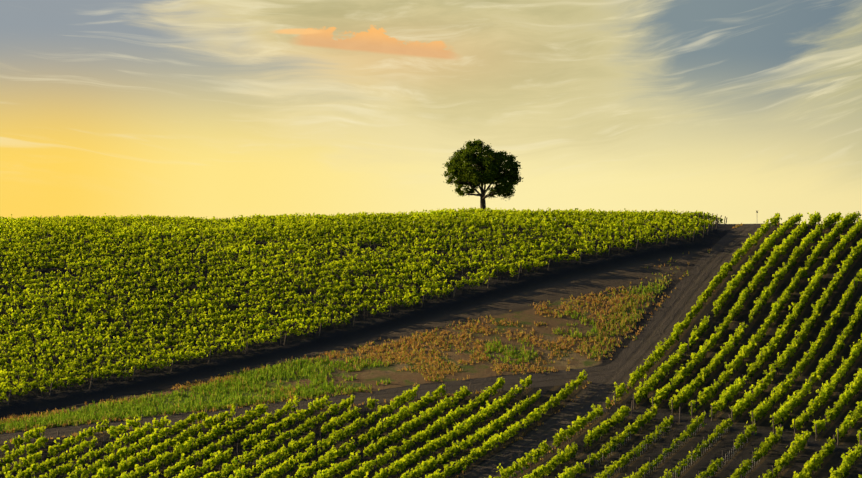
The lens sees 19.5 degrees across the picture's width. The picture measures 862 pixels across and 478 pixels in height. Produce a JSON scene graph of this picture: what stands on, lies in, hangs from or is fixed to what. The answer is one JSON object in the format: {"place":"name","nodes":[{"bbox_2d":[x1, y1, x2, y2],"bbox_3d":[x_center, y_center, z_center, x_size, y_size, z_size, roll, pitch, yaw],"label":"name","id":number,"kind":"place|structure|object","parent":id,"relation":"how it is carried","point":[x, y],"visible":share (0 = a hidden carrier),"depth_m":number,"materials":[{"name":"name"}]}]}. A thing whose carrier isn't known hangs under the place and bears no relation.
{"place":"outdoors","nodes":[
{"label":"outdoors","id":0,"kind":"place"},
{"bbox_2d":[0,219,861,477],"bbox_3d":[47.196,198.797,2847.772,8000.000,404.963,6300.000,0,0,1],"label":"terrain ground","id":1,"kind":"structure","parent":0,"point":[513,298],"depth_m":371.15,"materials":[{"name":"brown soil"}]},
{"bbox_2d":[0,223,777,477],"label":"grass tufts","id":2,"kind":"object","parent":1,"relation":"on","point":[125,408],"visible":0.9,"depth_m":362.39,"materials":[{"name":"green plant"}]},
{"bbox_2d":[0,207,861,477],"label":"vineyard vines","id":3,"kind":"object","parent":1,"relation":"on","point":[145,227],"visible":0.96,"depth_m":378.60,"materials":[{"name":"green plant"}]},
{"bbox_2d":[0,208,861,477],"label":"vineyard posts","id":4,"kind":"object","parent":1,"relation":"on","point":[632,407],"visible":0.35,"depth_m":366.83,"materials":[{"name":"brown wood"}]},
{"bbox_2d":[442,139,522,210],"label":"tree","id":5,"kind":"object","parent":1,"relation":"on","point":[490,167],"visible":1,"depth_m":473.83,"materials":[{"name":"green plant"}]},
{"bbox_2d":[600,428,759,477],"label":"vineyard stakes","id":6,"kind":"object","parent":1,"relation":"on","point":[685,461],"visible":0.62,"depth_m":311.05,"materials":[{"name":"brown wood"}]},
{"bbox_2d":[0,0,861,227],"label":"sky","id":7,"kind":"structure","parent":0,"point":[735,110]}
]}

